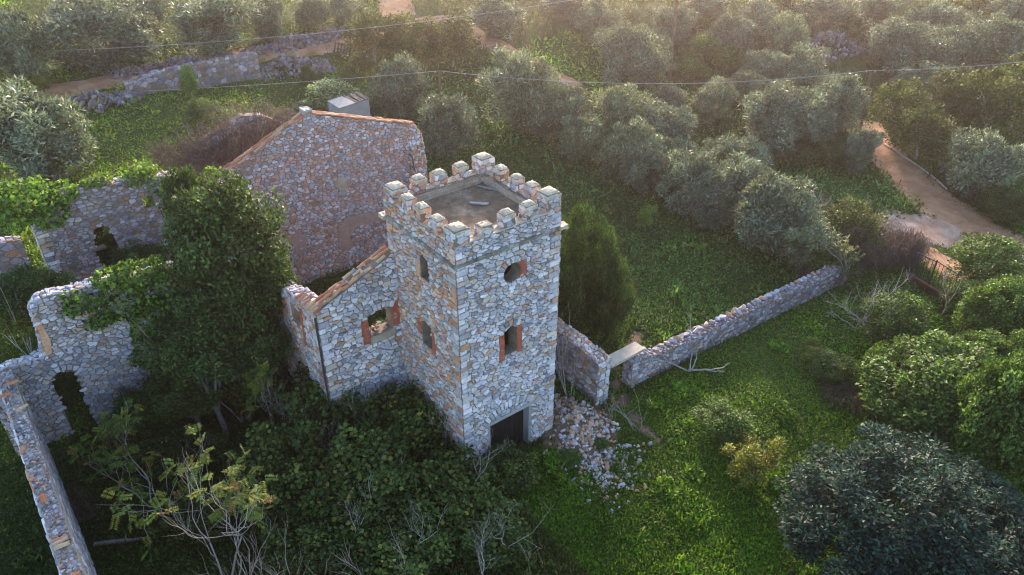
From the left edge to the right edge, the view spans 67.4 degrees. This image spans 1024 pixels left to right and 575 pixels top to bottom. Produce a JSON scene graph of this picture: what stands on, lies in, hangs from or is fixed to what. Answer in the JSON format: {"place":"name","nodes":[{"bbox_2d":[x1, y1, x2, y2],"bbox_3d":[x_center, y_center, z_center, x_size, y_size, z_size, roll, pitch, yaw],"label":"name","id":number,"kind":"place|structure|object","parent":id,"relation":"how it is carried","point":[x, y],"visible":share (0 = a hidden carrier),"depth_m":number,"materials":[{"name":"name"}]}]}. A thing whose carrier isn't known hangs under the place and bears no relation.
{"place":"outdoors","nodes":[
{"label":"outdoors","id":0,"kind":"place"},
{"bbox_2d":[26,15,581,98],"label":"dirt road","id":1,"kind":"structure","parent":0,"point":[101,82],"depth_m":72.88,"materials":[{"name":"brown soil"}]},
{"bbox_2d":[0,0,1023,574],"bbox_3d":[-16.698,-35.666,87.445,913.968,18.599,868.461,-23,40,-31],"label":"ground","id":2,"kind":"structure","parent":0,"point":[274,90],"depth_m":55.45,"materials":[{"name":"green plant"}]},
{"bbox_2d":[0,3,57,84],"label":"olive tree","id":3,"kind":"object","parent":2,"relation":"on","point":[17,35],"visible":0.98,"depth_m":61.64,"materials":[{"name":"green plant"}]},
{"bbox_2d":[0,262,79,320],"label":"shrub","id":4,"kind":"object","parent":2,"relation":"on","point":[23,283],"visible":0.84,"depth_m":34.10,"materials":[{"name":"green plant"}]},
{"bbox_2d":[0,366,96,574],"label":"ruin wall","id":5,"kind":"structure","parent":2,"relation":"on","point":[68,546],"depth_m":28.04,"materials":[{"name":"stone"}]},
{"bbox_2d":[0,74,101,195],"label":"olive tree","id":6,"kind":"object","parent":2,"relation":"on","point":[30,122],"visible":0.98,"depth_m":48.29,"materials":[{"name":"green plant"}]},
{"bbox_2d":[28,0,165,75],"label":"olive tree","id":7,"kind":"object","parent":2,"relation":"on","point":[132,30],"visible":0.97,"depth_m":66.00,"materials":[{"name":"green plant"}]},
{"bbox_2d":[30,170,187,282],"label":"ruin wall","id":8,"kind":"structure","parent":2,"relation":"on","point":[119,210],"depth_m":38.81,"materials":[{"name":"stone"}]},
{"bbox_2d":[0,173,81,230],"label":"vine mound","id":9,"kind":"object","parent":8,"relation":"on","point":[21,215],"visible":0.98,"depth_m":36.07,"materials":[{"name":"green plant"}]},
{"bbox_2d":[67,395,161,507],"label":"ailanthus tree","id":10,"kind":"object","parent":2,"relation":"on","point":[118,427],"visible":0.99,"depth_m":31.90,"materials":[{"name":"green plant"}]},
{"bbox_2d":[0,260,231,455],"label":"ruin wall","id":11,"kind":"structure","parent":2,"relation":"on","point":[99,365],"depth_m":34.41,"materials":[{"name":"stone"}]},
{"bbox_2d":[58,254,186,371],"bbox_3d":[-17.196,1.489,35.008,5.391,6.092,1.930,-23,40,-31],"label":"ivy","id":12,"kind":"object","parent":11,"relation":"attached to","point":[137,288],"visible":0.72,"depth_m":34.11,"materials":[{"name":"green plant"}]},
{"bbox_2d":[105,387,159,437],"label":"shrub","id":13,"kind":"object","parent":2,"relation":"on","point":[137,397],"visible":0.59,"depth_m":35.16,"materials":[{"name":"green plant"}]},
{"bbox_2d":[107,444,203,560],"bbox_3d":[-14.650,9.328,30.779,3.546,4.379,5.414,3,33,4],"label":"ailanthus tree","id":14,"kind":"object","parent":2,"relation":"on","point":[141,521],"visible":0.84,"depth_m":30.45,"materials":[{"name":"green plant"}]},
{"bbox_2d":[156,164,210,232],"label":"ivy","id":15,"kind":"object","parent":2,"relation":"on","point":[177,179],"visible":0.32,"depth_m":34.17,"materials":[{"name":"green plant"}]},
{"bbox_2d":[137,417,230,484],"bbox_3d":[-15.204,7.294,35.662,4.226,2.344,3.659,2,33,3],"label":"thicket shrub","id":16,"kind":"object","parent":2,"relation":"on","point":[168,444],"visible":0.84,"depth_m":35.32,"materials":[{"name":"green plant"}]},
{"bbox_2d":[137,357,234,427],"bbox_3d":[-15.199,5.426,36.491,4.162,4.358,4.452,26,42,34],"label":"shrub","id":17,"kind":"object","parent":2,"relation":"on","point":[169,402],"visible":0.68,"depth_m":34.99,"materials":[{"name":"green plant"}]},
{"bbox_2d":[98,423,279,574],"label":"ailanthus tree","id":18,"kind":"object","parent":2,"relation":"on","point":[233,470],"visible":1,"depth_m":26.50,"materials":[{"name":"green plant"}]},
{"bbox_2d":[123,51,260,93],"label":"dry stone wall","id":19,"kind":"structure","parent":2,"relation":"on","point":[226,69],"depth_m":65.94,"materials":[{"name":"grey stone"}]},
{"bbox_2d":[143,312,251,436],"bbox_3d":[-14.055,4.493,35.745,4.961,7.863,4.227,21,39,29],"label":"evergreen tree","id":20,"kind":"object","parent":2,"relation":"on","point":[178,345],"visible":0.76,"depth_m":33.56,"materials":[{"name":"green plant"}]},
{"bbox_2d":[155,489,239,552],"bbox_3d":[-13.301,9.717,32.467,3.341,1.890,3.010,-3,34,-5],"label":"thicket shrub","id":21,"kind":"object","parent":2,"relation":"on","point":[206,509],"visible":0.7,"depth_m":32.07,"materials":[{"name":"green plant"}]},
{"bbox_2d":[167,260,266,420],"bbox_3d":[-13.224,3.160,36.086,3.917,10.039,5.055,-22,39,-29],"label":"evergreen tree","id":22,"kind":"object","parent":2,"relation":"on","point":[201,304],"visible":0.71,"depth_m":33.36,"materials":[{"name":"green plant"}]},
{"bbox_2d":[167,0,268,56],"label":"olive tree","id":23,"kind":"object","parent":2,"relation":"on","point":[195,20],"visible":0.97,"depth_m":68.62,"materials":[{"name":"green plant"}]},
{"bbox_2d":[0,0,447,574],"bbox_3d":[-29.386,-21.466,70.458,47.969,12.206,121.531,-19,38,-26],"label":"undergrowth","id":24,"kind":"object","parent":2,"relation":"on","point":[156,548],"visible":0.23,"depth_m":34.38,"materials":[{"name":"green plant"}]},
{"bbox_2d":[158,169,294,392],"bbox_3d":[-12.899,0.869,36.879,5.833,13.811,7.028,-9,34,-13],"label":"evergreen tree","id":25,"kind":"object","parent":2,"relation":"on","point":[224,216],"visible":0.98,"depth_m":33.33,"materials":[{"name":"green plant"}]},
{"bbox_2d":[182,112,283,180],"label":"ruined gable","id":26,"kind":"structure","parent":2,"relation":"on","point":[247,115],"depth_m":48.73,"materials":[{"name":"stone"}]},
{"bbox_2d":[135,95,299,179],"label":"brambles","id":27,"kind":"object","parent":26,"relation":"attached to","point":[196,154],"visible":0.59,"depth_m":47.51,"materials":[{"name":"brown plant"}]},
{"bbox_2d":[212,309,295,426],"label":"evergreen tree","id":28,"kind":"object","parent":2,"relation":"on","point":[262,348],"visible":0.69,"depth_m":34.53,"materials":[{"name":"green plant"}]},
{"bbox_2d":[223,359,295,416],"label":"fig tree","id":29,"kind":"object","parent":2,"relation":"on","point":[237,402],"visible":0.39,"depth_m":37.26,"materials":[{"name":"green plant"}]},
{"bbox_2d":[220,243,304,396],"bbox_3d":[-11.614,2.687,37.070,3.390,10.464,3.880,14,36,20],"label":"evergreen tree","id":30,"kind":"object","parent":2,"relation":"on","point":[273,281],"visible":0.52,"depth_m":34.44,"materials":[{"name":"green plant"}]},
{"bbox_2d":[248,0,287,41],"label":"olive tree","id":31,"kind":"object","parent":2,"relation":"on","point":[272,16],"visible":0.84,"depth_m":72.28,"materials":[{"name":"green plant"}]},
{"bbox_2d":[222,416,337,527],"bbox_3d":[-9.864,7.764,32.826,4.791,5.107,4.973,-8,34,-11],"label":"fig tree","id":32,"kind":"object","parent":2,"relation":"on","point":[288,456],"visible":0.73,"depth_m":31.64,"materials":[{"name":"green plant"}]},
{"bbox_2d":[259,53,335,80],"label":"rubble bank","id":33,"kind":"structure","parent":2,"relation":"on","point":[287,60],"depth_m":69.07,"materials":[{"name":"stone"}]},
{"bbox_2d":[240,26,356,55],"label":"dry stone wall","id":34,"kind":"structure","parent":2,"relation":"on","point":[280,43],"depth_m":73.42,"materials":[{"name":"grey stone"}]},
{"bbox_2d":[254,499,359,574],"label":"fig tree","id":35,"kind":"object","parent":2,"relation":"on","point":[299,538],"visible":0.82,"depth_m":29.98,"materials":[{"name":"green plant"}]},
{"bbox_2d":[206,106,427,285],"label":"gable wall","id":36,"kind":"structure","parent":2,"relation":"on","point":[330,175],"depth_m":46.37,"materials":[{"name":"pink stone"}]},
{"bbox_2d":[270,361,369,455],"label":"fig tree","id":37,"kind":"object","parent":2,"relation":"on","point":[311,397],"visible":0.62,"depth_m":34.74,"materials":[{"name":"green plant"}]},
{"bbox_2d":[294,421,417,550],"bbox_3d":[-6.442,8.389,31.916,5.341,5.048,5.115,-6,34,-10],"label":"fig tree","id":38,"kind":"object","parent":2,"relation":"on","point":[366,457],"visible":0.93,"depth_m":30.80,"materials":[{"name":"green plant"}]},
{"bbox_2d":[338,0,401,62],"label":"olive tree","id":39,"kind":"object","parent":2,"relation":"on","point":[366,21],"visible":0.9,"depth_m":71.10,"materials":[{"name":"green plant"}]},
{"bbox_2d":[221,231,560,452],"bbox_3d":[-7.238,-1.180,41.958,13.822,10.601,14.317,-23,40,-31],"label":"house ruin","id":40,"kind":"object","parent":2,"relation":"on","point":[335,338],"visible":0.37,"depth_m":33.96,"materials":[{"name":"grey stone"}]},
{"bbox_2d":[338,490,455,574],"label":"fig tree","id":41,"kind":"object","parent":2,"relation":"on","point":[427,558],"visible":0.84,"depth_m":30.00,"materials":[{"name":"green plant"}]},
{"bbox_2d":[364,50,433,119],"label":"olive tree","id":42,"kind":"object","parent":2,"relation":"on","point":[397,95],"visible":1,"depth_m":63.63,"materials":[{"name":"green plant"}]},
{"bbox_2d":[349,379,456,463],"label":"fig tree","id":43,"kind":"object","parent":2,"relation":"on","point":[401,410],"visible":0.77,"depth_m":34.40,"materials":[{"name":"green plant"}]},
{"bbox_2d":[374,10,450,68],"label":"olive tree","id":44,"kind":"object","parent":2,"relation":"on","point":[413,45],"visible":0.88,"depth_m":70.54,"materials":[{"name":"green plant"}]},
{"bbox_2d":[388,441,505,552],"bbox_3d":[-3.010,8.830,32.789,5.284,3.203,5.784,-16,37,-23],"label":"fig tree","id":45,"kind":"object","parent":2,"relation":"on","point":[448,483],"visible":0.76,"depth_m":31.79,"materials":[{"name":"green plant"}]},
{"bbox_2d":[414,91,481,160],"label":"olive tree","id":46,"kind":"object","parent":2,"relation":"on","point":[449,124],"visible":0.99,"depth_m":60.23,"materials":[{"name":"green plant"}]},
{"bbox_2d":[421,5,482,66],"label":"olive tree","id":47,"kind":"object","parent":2,"relation":"on","point":[456,42],"visible":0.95,"depth_m":71.39,"materials":[{"name":"green plant"}]},
{"bbox_2d":[378,152,568,477],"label":"stone tower","id":48,"kind":"structure","parent":2,"relation":"on","point":[477,290],"depth_m":32.33,"materials":[{"name":"grey stone"}]},
{"bbox_2d":[446,490,533,571],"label":"fig tree","id":49,"kind":"object","parent":2,"relation":"on","point":[496,550],"visible":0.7,"depth_m":30.84,"materials":[{"name":"green plant"}]},
{"bbox_2d":[464,0,528,39],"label":"olive tree","id":50,"kind":"object","parent":2,"relation":"on","point":[497,24],"visible":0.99,"depth_m":78.80,"materials":[{"name":"green plant"}]},
{"bbox_2d":[472,439,542,497],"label":"fig tree","id":51,"kind":"object","parent":2,"relation":"on","point":[514,466],"visible":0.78,"depth_m":34.14,"materials":[{"name":"green plant"}]},
{"bbox_2d":[474,43,563,132],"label":"olive tree","id":52,"kind":"object","parent":2,"relation":"on","point":[514,95],"visible":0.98,"depth_m":63.84,"materials":[{"name":"green plant"}]},
{"bbox_2d":[543,82,598,137],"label":"olive tree","id":53,"kind":"object","parent":2,"relation":"on","point":[573,101],"visible":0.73,"depth_m":63.77,"materials":[{"name":"green plant"}]},
{"bbox_2d":[538,396,619,461],"bbox_3d":[3.056,6.645,38.059,5.200,0.902,6.000,-23,40,-31],"label":"earth mound","id":54,"kind":"object","parent":2,"relation":"on","point":[549,432],"visible":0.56,"depth_m":37.49,"materials":[{"name":"soil"}]},
{"bbox_2d":[555,317,610,405],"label":"stub wall","id":55,"kind":"structure","parent":2,"relation":"on","point":[592,371],"depth_m":39.29,"materials":[{"name":"stone"}]},
{"bbox_2d":[556,110,611,163],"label":"olive tree","id":56,"kind":"object","parent":2,"relation":"on","point":[581,136],"visible":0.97,"depth_m":61.79,"materials":[{"name":"green plant"}]},
{"bbox_2d":[558,199,623,334],"bbox_3d":[3.820,-0.794,42.762,4.760,8.832,5.482,6,34,10],"label":"conifer bush","id":57,"kind":"object","parent":2,"relation":"on","point":[574,270],"visible":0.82,"depth_m":41.38,"materials":[{"name":"green plant"}]},
{"bbox_2d":[567,0,626,46],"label":"olive tree","id":58,"kind":"object","parent":2,"relation":"on","point":[590,19],"visible":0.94,"depth_m":80.48,"materials":[{"name":"green plant"}]},
{"bbox_2d":[542,385,670,508],"bbox_3d":[3.407,6.880,37.599,6.241,1.055,9.384,-23,40,-31],"label":"rubble","id":59,"kind":"object","parent":2,"relation":"on","point":[596,469],"visible":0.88,"depth_m":36.51,"materials":[{"name":"stone"}]},
{"bbox_2d":[581,252,637,338],"bbox_3d":[5.369,0.590,43.046,3.287,5.918,3.142,19,38,26],"label":"conifer bush","id":60,"kind":"object","parent":2,"relation":"on","point":[619,305],"visible":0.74,"depth_m":42.28,"materials":[{"name":"green plant"}]},
{"bbox_2d":[587,82,656,140],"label":"olive tree","id":61,"kind":"object","parent":2,"relation":"on","point":[619,103],"visible":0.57,"depth_m":63.21,"materials":[{"name":"green plant"}]},
{"bbox_2d":[599,115,655,176],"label":"olive tree","id":62,"kind":"object","parent":2,"relation":"on","point":[623,140],"visible":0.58,"depth_m":59.21,"materials":[{"name":"green plant"}]},
{"bbox_2d":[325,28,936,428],"bbox_3d":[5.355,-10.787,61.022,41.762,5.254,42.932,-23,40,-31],"label":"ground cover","id":63,"kind":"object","parent":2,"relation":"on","point":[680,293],"visible":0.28,"depth_m":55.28,"materials":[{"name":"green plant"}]},
{"bbox_2d":[591,19,673,83],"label":"olive tree","id":64,"kind":"object","parent":2,"relation":"on","point":[624,46],"visible":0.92,"depth_m":74.08,"materials":[{"name":"green plant"}]},
{"bbox_2d":[617,132,681,194],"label":"olive tree","id":65,"kind":"object","parent":2,"relation":"on","point":[643,176],"visible":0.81,"depth_m":58.15,"materials":[{"name":"green plant"}]},
{"bbox_2d":[634,99,698,161],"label":"olive tree","id":66,"kind":"object","parent":2,"relation":"on","point":[663,121],"visible":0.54,"depth_m":61.24,"materials":[{"name":"green plant"}]},
{"bbox_2d":[644,3,700,45],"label":"olive tree","id":67,"kind":"object","parent":2,"relation":"on","point":[684,22],"visible":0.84,"depth_m":82.57,"materials":[{"name":"green plant"}]},
{"bbox_2d":[651,146,734,220],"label":"olive tree","id":68,"kind":"object","parent":2,"relation":"on","point":[687,174],"visible":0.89,"depth_m":54.74,"materials":[{"name":"green plant"}]},
{"bbox_2d":[683,179,741,233],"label":"olive tree","id":69,"kind":"object","parent":2,"relation":"on","point":[719,204],"visible":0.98,"depth_m":53.78,"materials":[{"name":"green plant"}]},
{"bbox_2d":[689,75,739,125],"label":"olive tree","id":70,"kind":"object","parent":2,"relation":"on","point":[720,93],"visible":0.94,"depth_m":68.12,"materials":[{"name":"green plant"}]},
{"bbox_2d":[688,394,756,446],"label":"shrub","id":71,"kind":"object","parent":2,"relation":"on","point":[733,419],"visible":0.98,"depth_m":36.88,"materials":[{"name":"green plant"}]},
{"bbox_2d":[704,12,759,55],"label":"olive tree","id":72,"kind":"object","parent":2,"relation":"on","point":[729,29],"visible":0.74,"depth_m":79.59,"materials":[{"name":"green plant"}]},
{"bbox_2d":[621,262,849,387],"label":"garden wall","id":73,"kind":"structure","parent":2,"relation":"on","point":[644,365],"depth_m":43.77,"materials":[{"name":"stone"}]},
{"bbox_2d":[711,148,780,218],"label":"olive tree","id":74,"kind":"object","parent":2,"relation":"on","point":[744,173],"visible":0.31,"depth_m":54.94,"materials":[{"name":"green plant"}]},
{"bbox_2d":[720,432,788,487],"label":"yellow shrub","id":75,"kind":"object","parent":2,"relation":"on","point":[739,467],"visible":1,"depth_m":34.38,"materials":[{"name":"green plant"}]},
{"bbox_2d":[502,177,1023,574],"bbox_3d":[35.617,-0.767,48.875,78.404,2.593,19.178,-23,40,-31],"label":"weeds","id":76,"kind":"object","parent":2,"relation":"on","point":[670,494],"visible":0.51,"depth_m":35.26,"materials":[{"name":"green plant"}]},
{"bbox_2d":[730,168,826,254],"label":"olive tree","id":77,"kind":"object","parent":2,"relation":"on","point":[768,212],"visible":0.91,"depth_m":49.84,"materials":[{"name":"green plant"}]},
{"bbox_2d":[758,9,810,58],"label":"olive tree","id":78,"kind":"object","parent":2,"relation":"on","point":[785,32],"visible":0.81,"depth_m":79.64,"materials":[{"name":"green plant"}]},
{"bbox_2d":[737,78,839,156],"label":"olive tree","id":79,"kind":"object","parent":2,"relation":"on","point":[775,111],"visible":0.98,"depth_m":63.76,"materials":[{"name":"green plant"}]},
{"bbox_2d":[769,41,831,97],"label":"olive tree","id":80,"kind":"object","parent":2,"relation":"on","point":[797,65],"visible":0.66,"depth_m":72.83,"materials":[{"name":"green plant"}]},
{"bbox_2d":[771,212,843,272],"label":"olive tree","id":81,"kind":"object","parent":2,"relation":"on","point":[799,242],"visible":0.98,"depth_m":49.22,"materials":[{"name":"green plant"}]},
{"bbox_2d":[792,0,864,37],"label":"olive tree","id":82,"kind":"object","parent":2,"relation":"on","point":[829,9],"visible":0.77,"depth_m":87.44,"materials":[{"name":"green plant"}]},
{"bbox_2d":[806,346,861,387],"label":"shrub","id":83,"kind":"object","parent":2,"relation":"on","point":[839,366],"visible":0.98,"depth_m":40.82,"materials":[{"name":"green plant"}]},
{"bbox_2d":[810,71,871,132],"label":"olive tree","id":84,"kind":"object","parent":2,"relation":"on","point":[848,92],"visible":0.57,"depth_m":67.03,"materials":[{"name":"green plant"}]},
{"bbox_2d":[812,193,888,254],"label":"scrub tree","id":85,"kind":"object","parent":2,"relation":"on","point":[859,219],"visible":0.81,"depth_m":50.70,"materials":[{"name":"green plant"}]},
{"bbox_2d":[792,200,912,291],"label":"brambles","id":86,"kind":"object","parent":2,"relation":"on","point":[867,250],"visible":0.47,"depth_m":50.15,"materials":[{"name":"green plant"}]},
{"bbox_2d":[843,123,885,174],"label":"olive tree","id":87,"kind":"object","parent":2,"relation":"on","point":[860,148],"visible":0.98,"depth_m":61.82,"materials":[{"name":"green plant"}]},
{"bbox_2d":[857,287,934,347],"bbox_3d":[21.678,1.912,43.492,3.984,3.382,4.469,13,36,19],"label":"ivy bush","id":88,"kind":"object","parent":2,"relation":"on","point":[910,320],"visible":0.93,"depth_m":42.84,"materials":[{"name":"green plant"}]},
{"bbox_2d":[771,420,1023,574],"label":"carob tree","id":89,"kind":"object","parent":2,"relation":"on","point":[954,505],"visible":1,"depth_m":29.03,"materials":[{"name":"green plant"}]},
{"bbox_2d":[862,76,936,139],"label":"tree","id":90,"kind":"object","parent":2,"relation":"on","point":[908,97],"visible":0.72,"depth_m":66.45,"materials":[{"name":"green plant"}]},
{"bbox_2d":[863,15,944,75],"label":"olive tree","id":91,"kind":"object","parent":2,"relation":"on","point":[896,43],"visible":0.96,"depth_m":79.46,"materials":[{"name":"green plant"}]},
{"bbox_2d":[873,226,937,270],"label":"brambles","id":92,"kind":"object","parent":2,"relation":"on","point":[919,243],"visible":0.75,"depth_m":50.47,"materials":[{"name":"brown plant"}]},
{"bbox_2d":[875,210,970,250],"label":"forecourt","id":93,"kind":"structure","parent":2,"relation":"on","point":[937,233],"depth_m":55.76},
{"bbox_2d":[885,100,964,165],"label":"tree","id":94,"kind":"object","parent":2,"relation":"on","point":[915,128],"visible":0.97,"depth_m":62.92,"materials":[{"name":"green plant"}]},
{"bbox_2d":[855,327,1009,461],"bbox_3d":[20.736,5.178,36.943,7.992,5.124,8.490,10,35,14],"label":"mastic bush","id":95,"kind":"object","parent":2,"relation":"on","point":[924,373],"visible":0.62,"depth_m":35.97,"materials":[{"name":"green plant"}]},
{"bbox_2d":[901,0,974,38],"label":"olive tree","id":96,"kind":"object","parent":2,"relation":"on","point":[940,12],"visible":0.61,"depth_m":86.05,"materials":[{"name":"green plant"}]},
{"bbox_2d":[914,22,988,82],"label":"olive tree","id":97,"kind":"object","parent":2,"relation":"on","point":[955,45],"visible":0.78,"depth_m":76.89,"materials":[{"name":"green plant"}]},
{"bbox_2d":[922,61,991,133],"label":"tree","id":98,"kind":"object","parent":2,"relation":"on","point":[940,96],"visible":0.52,"depth_m":67.90,"materials":[{"name":"green plant"}]},
{"bbox_2d":[938,125,1023,199],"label":"olive tree","id":99,"kind":"object","parent":2,"relation":"on","point":[990,159],"visible":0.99,"depth_m":57.94,"materials":[{"name":"green plant"}]},
{"bbox_2d":[941,61,1023,138],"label":"tree","id":100,"kind":"object","parent":2,"relation":"on","point":[1009,101],"visible":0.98,"depth_m":65.02,"materials":[{"name":"green plant"}]},
{"bbox_2d":[944,231,1023,283],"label":"shrub","id":101,"kind":"object","parent":2,"relation":"on","point":[983,260],"visible":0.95,"depth_m":47.99,"materials":[{"name":"green plant"}]},
{"bbox_2d":[945,344,1023,483],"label":"mastic bush","id":102,"kind":"object","parent":2,"relation":"on","point":[991,395],"visible":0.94,"depth_m":32.32,"materials":[{"name":"green plant"}]},
{"bbox_2d":[950,272,1023,338],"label":"mastic bush","id":103,"kind":"object","parent":2,"relation":"on","point":[997,304],"visible":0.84,"depth_m":41.68,"materials":[{"name":"green plant"}]},
{"bbox_2d":[959,8,1023,71],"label":"olive tree","id":104,"kind":"object","parent":2,"relation":"on","point":[996,32],"visible":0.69,"depth_m":77.67,"materials":[{"name":"green plant"}]},
{"bbox_2d":[971,183,1023,227],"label":"roadside bush","id":105,"kind":"object","parent":2,"relation":"on","point":[998,200],"visible":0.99,"depth_m":56.14,"materials":[{"name":"green plant"}]},
{"bbox_2d":[857,120,1023,273],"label":"dirt road","id":106,"kind":"structure","parent":0,"point":[934,198],"depth_m":60.26,"materials":[{"name":"brown soil"}]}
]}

